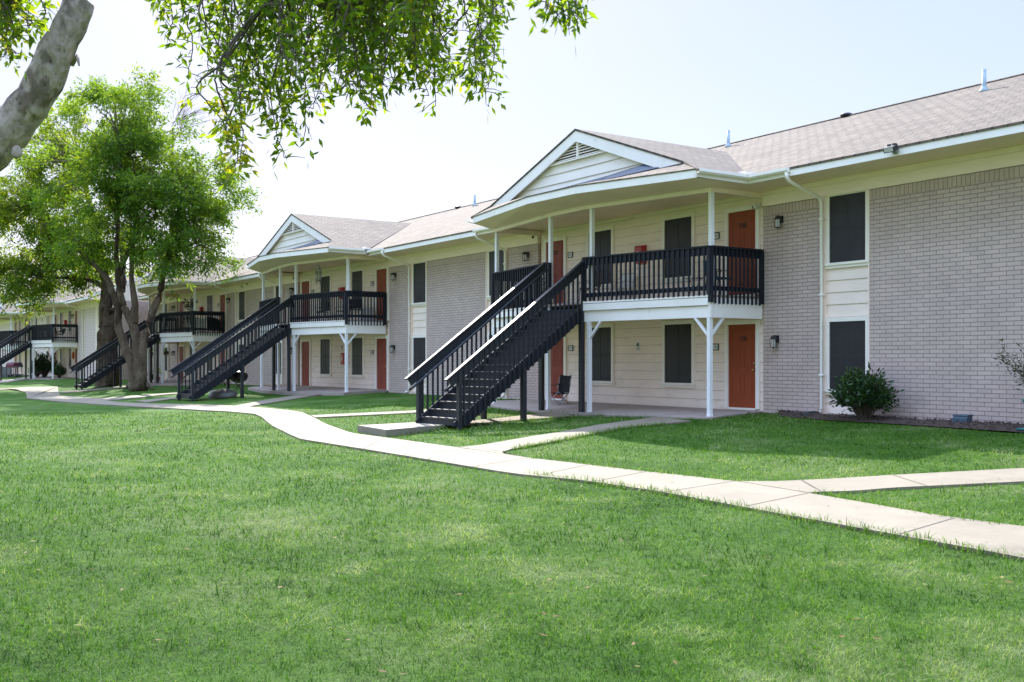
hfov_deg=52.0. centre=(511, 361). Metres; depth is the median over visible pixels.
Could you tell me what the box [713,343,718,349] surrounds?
unit sign
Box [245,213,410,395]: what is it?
porch
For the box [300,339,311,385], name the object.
door
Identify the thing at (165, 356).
window
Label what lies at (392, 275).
wall lamp
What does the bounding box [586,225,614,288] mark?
window
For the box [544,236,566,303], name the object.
door
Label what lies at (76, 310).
door
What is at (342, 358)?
fire extinguisher cabinet
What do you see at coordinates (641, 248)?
fire extinguisher cabinet
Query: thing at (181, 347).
door
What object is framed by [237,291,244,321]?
window
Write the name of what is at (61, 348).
window
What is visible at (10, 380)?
slab
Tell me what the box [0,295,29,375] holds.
porch
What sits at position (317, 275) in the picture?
wind chime
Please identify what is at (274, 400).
foot path
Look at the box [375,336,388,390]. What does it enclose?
door
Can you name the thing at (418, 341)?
window
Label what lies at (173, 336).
porch
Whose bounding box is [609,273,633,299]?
patio chair
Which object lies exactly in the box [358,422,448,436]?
concrete pad
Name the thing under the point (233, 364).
staircase
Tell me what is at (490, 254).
window
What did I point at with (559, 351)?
door
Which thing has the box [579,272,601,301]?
patio chair
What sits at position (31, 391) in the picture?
path
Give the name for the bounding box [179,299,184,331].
door
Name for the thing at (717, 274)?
patio chair
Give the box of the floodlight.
[883,143,898,153]
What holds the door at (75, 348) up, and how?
in the apartment building at (85, 312)
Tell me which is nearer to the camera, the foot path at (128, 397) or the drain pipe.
the drain pipe
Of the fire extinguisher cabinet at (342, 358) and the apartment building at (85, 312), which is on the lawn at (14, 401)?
the apartment building at (85, 312)
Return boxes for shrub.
[27,365,40,376]
[32,351,57,377]
[51,362,66,377]
[827,362,904,419]
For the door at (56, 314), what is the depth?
83.03 m
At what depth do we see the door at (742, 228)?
25.73 m
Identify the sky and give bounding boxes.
[0,0,1023,292]
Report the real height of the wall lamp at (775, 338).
0.330 m
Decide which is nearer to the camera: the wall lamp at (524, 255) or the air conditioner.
the wall lamp at (524, 255)
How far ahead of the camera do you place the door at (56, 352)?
83.05 m
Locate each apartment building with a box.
[0,269,151,379]
[137,69,1023,423]
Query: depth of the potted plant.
60.60 m
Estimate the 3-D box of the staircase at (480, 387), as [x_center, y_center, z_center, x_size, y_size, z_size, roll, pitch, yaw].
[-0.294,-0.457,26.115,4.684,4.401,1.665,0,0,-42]
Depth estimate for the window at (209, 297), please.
60.23 m
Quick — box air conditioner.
[2,367,9,376]
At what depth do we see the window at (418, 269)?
39.39 m
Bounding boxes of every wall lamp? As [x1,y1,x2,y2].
[389,345,394,352]
[390,273,395,280]
[522,252,528,261]
[769,335,778,348]
[774,215,782,228]
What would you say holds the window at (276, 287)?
in the apartment building at (903, 267)
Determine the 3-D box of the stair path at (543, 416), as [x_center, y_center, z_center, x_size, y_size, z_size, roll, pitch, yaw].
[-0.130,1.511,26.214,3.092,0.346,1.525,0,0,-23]
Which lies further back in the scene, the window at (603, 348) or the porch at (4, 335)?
the porch at (4, 335)
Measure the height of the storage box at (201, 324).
0.750 m
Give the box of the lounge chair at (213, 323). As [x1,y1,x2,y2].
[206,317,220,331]
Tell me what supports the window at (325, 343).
in the apartment building at (903, 267)
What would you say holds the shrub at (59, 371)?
on the porch at (45, 341)
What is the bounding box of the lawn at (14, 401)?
[0,375,1023,681]
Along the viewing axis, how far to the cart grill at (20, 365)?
86.54 m
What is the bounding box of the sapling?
[993,338,1023,432]
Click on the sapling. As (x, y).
(1008, 362)
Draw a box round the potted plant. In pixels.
[181,297,197,331]
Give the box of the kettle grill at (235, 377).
[230,370,247,394]
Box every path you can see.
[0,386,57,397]
[28,395,1023,560]
[60,386,125,392]
[98,392,176,400]
[136,397,185,402]
[235,394,320,406]
[311,409,426,417]
[459,417,690,456]
[467,412,572,425]
[740,468,1023,493]
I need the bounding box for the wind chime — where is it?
[315,263,321,283]
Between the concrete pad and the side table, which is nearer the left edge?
the concrete pad
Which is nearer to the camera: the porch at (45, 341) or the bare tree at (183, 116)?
the porch at (45, 341)
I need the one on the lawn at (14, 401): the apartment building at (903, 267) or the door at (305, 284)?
the apartment building at (903, 267)
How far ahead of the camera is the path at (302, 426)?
13.94 m
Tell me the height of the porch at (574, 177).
7.800 m
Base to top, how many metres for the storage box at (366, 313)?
0.550 m
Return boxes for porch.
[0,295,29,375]
[16,280,98,379]
[137,254,254,385]
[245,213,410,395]
[467,129,778,418]
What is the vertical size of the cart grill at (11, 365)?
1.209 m
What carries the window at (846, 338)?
in the apartment building at (903, 267)
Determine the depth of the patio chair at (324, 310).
43.69 m
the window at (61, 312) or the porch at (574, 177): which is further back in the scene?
the window at (61, 312)
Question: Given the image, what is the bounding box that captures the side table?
[685,277,705,294]
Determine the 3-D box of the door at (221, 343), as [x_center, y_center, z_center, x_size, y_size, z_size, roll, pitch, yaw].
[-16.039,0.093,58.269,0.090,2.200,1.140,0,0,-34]
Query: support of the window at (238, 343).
in the apartment building at (903, 267)
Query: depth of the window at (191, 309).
63.30 m
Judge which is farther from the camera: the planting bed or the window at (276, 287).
the window at (276, 287)
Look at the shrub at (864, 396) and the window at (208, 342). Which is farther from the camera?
the window at (208, 342)
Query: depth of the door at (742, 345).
25.73 m
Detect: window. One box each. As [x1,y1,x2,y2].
[60,311,63,333]
[60,347,63,367]
[67,309,71,332]
[68,347,71,369]
[164,346,166,372]
[189,297,193,325]
[189,343,195,364]
[205,342,213,372]
[206,293,213,324]
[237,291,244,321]
[238,343,244,371]
[275,285,282,296]
[276,341,280,376]
[318,337,331,376]
[319,273,331,314]
[349,335,364,377]
[350,268,364,311]
[410,262,426,306]
[412,335,426,380]
[486,250,503,299]
[585,324,614,384]
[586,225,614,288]
[660,212,695,282]
[660,320,695,387]
[823,190,869,268]
[823,316,867,394]
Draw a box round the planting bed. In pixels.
[776,409,1023,431]
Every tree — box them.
[0,0,598,192]
[0,95,154,386]
[11,61,268,390]
[171,88,218,212]
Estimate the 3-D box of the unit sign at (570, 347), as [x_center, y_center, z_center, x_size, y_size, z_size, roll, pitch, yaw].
[1.766,-0.387,31.572,0.020,0.170,0.230,0,0,-34]
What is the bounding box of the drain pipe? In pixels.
[801,411,819,415]
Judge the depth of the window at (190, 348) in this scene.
63.30 m
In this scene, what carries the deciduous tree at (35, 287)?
on the lawn at (14, 401)
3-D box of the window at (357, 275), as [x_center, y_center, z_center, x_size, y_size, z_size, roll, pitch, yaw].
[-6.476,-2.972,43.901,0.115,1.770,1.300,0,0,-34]
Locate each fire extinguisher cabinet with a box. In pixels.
[340,353,344,364]
[634,245,646,264]
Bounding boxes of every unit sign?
[568,345,572,350]
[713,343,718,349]
[714,232,719,239]
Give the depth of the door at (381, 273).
42.04 m
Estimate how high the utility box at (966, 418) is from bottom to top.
0.170 m
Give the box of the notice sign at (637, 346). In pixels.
[636,342,639,350]
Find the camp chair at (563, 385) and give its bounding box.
[551,375,571,404]
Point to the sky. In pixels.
(681, 72)
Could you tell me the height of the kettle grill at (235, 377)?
1.081 m
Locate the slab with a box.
[0,376,41,382]
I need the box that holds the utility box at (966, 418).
[952,414,973,422]
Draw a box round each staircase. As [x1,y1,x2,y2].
[0,326,31,380]
[69,314,159,389]
[169,297,292,401]
[404,261,587,429]
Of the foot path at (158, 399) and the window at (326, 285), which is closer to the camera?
the foot path at (158, 399)
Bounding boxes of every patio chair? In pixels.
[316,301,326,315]
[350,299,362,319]
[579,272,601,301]
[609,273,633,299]
[705,260,730,285]
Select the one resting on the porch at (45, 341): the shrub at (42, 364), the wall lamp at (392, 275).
the shrub at (42, 364)
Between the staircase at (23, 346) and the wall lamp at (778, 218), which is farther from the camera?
the staircase at (23, 346)
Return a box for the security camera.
[752,203,759,208]
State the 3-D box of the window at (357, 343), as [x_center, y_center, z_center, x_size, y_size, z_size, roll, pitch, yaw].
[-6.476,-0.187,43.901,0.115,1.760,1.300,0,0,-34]
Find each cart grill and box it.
[6,362,18,376]
[10,362,24,376]
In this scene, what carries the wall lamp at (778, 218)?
attached to the apartment building at (903, 267)
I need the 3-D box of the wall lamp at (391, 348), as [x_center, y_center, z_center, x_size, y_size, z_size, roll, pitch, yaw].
[-4.684,-0.472,40.925,0.230,0.330,0.200,0,0,-34]
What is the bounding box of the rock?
[208,388,237,397]
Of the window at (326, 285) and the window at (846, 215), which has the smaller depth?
the window at (846, 215)
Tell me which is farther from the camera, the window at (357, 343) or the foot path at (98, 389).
the foot path at (98, 389)
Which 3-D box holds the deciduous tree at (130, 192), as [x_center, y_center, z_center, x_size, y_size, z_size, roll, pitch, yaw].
[-18.450,-6.847,52.765,11.346,16.742,8.204,0,0,13]
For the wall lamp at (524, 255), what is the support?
attached to the apartment building at (903, 267)
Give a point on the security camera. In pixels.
(755, 206)
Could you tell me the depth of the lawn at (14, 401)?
9.11 m
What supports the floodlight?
attached to the apartment building at (903, 267)
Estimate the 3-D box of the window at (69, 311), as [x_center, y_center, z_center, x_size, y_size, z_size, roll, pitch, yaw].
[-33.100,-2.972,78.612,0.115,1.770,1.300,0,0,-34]
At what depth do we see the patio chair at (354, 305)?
42.11 m
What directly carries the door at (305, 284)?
in the apartment building at (903, 267)
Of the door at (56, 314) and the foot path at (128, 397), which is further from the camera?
the door at (56, 314)
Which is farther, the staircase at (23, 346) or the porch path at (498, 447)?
the staircase at (23, 346)
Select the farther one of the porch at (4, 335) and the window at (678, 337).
the porch at (4, 335)
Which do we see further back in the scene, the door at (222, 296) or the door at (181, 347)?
the door at (181, 347)
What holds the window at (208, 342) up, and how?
in the apartment building at (903, 267)
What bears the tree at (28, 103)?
on the lawn at (14, 401)
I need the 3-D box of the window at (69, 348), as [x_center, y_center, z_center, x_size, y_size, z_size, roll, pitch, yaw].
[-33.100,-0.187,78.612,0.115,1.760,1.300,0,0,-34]
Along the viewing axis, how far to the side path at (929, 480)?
13.75 m
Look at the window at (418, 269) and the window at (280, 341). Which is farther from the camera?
the window at (280, 341)
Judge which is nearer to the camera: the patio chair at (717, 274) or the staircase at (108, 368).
the patio chair at (717, 274)
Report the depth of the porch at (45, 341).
75.99 m
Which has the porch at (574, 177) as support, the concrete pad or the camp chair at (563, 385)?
the camp chair at (563, 385)
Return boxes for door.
[54,313,57,339]
[54,348,57,375]
[74,309,77,336]
[74,347,77,376]
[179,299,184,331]
[179,345,184,379]
[219,292,225,331]
[220,343,225,382]
[300,278,311,321]
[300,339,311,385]
[375,265,388,320]
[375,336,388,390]
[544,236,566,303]
[545,334,566,399]
[724,204,760,295]
[724,319,760,409]
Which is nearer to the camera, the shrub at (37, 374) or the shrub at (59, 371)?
the shrub at (59, 371)
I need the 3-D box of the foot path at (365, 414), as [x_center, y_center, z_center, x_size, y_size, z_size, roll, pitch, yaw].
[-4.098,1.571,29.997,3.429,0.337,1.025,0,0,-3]
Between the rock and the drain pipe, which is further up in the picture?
the rock
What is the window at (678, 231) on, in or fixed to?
in the apartment building at (903, 267)
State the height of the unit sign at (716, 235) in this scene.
0.170 m
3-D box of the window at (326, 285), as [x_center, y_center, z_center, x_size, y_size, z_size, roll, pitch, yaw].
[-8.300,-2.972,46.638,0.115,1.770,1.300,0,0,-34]

